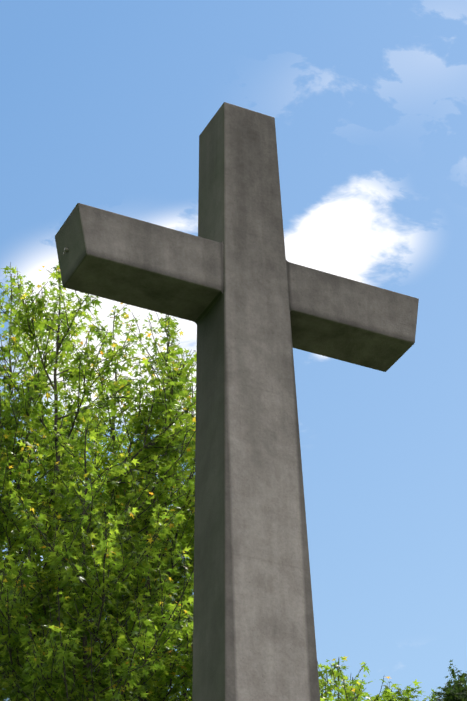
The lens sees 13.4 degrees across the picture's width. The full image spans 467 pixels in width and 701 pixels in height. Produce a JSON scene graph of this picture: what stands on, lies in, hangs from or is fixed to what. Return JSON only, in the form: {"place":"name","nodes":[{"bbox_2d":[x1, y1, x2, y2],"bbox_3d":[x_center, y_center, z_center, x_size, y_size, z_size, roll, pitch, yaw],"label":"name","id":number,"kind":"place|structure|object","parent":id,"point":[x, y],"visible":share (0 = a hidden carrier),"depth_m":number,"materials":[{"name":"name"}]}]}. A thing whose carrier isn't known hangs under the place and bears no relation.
{"place":"outdoors","nodes":[
{"label":"outdoors","id":0,"kind":"place"},
{"bbox_2d":[0,262,394,700],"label":"maple tree","id":1,"kind":"object","parent":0,"point":[116,551],"visible":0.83,"depth_m":16.78,"materials":[{"name":"green plant"}]},
{"bbox_2d":[0,0,466,700],"label":"sky","id":2,"kind":"structure","parent":0,"point":[106,105],"materials":[{"name":"blue"}]},
{"bbox_2d":[55,102,418,700],"bbox_3d":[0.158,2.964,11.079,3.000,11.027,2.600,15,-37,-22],"label":"cross","id":3,"kind":"object","parent":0,"point":[243,293],"visible":1,"depth_m":12.81,"materials":[{"name":"grey concrete"}]},
{"bbox_2d":[362,679,438,700],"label":"broadleaf tree","id":4,"kind":"object","parent":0,"point":[407,691],"visible":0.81,"depth_m":29.06,"materials":[{"name":"green plant"}]},
{"bbox_2d":[432,660,466,700],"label":"dark tree","id":5,"kind":"object","parent":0,"point":[456,690],"visible":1,"depth_m":34.92,"materials":[{"name":"green plant"}]}
]}

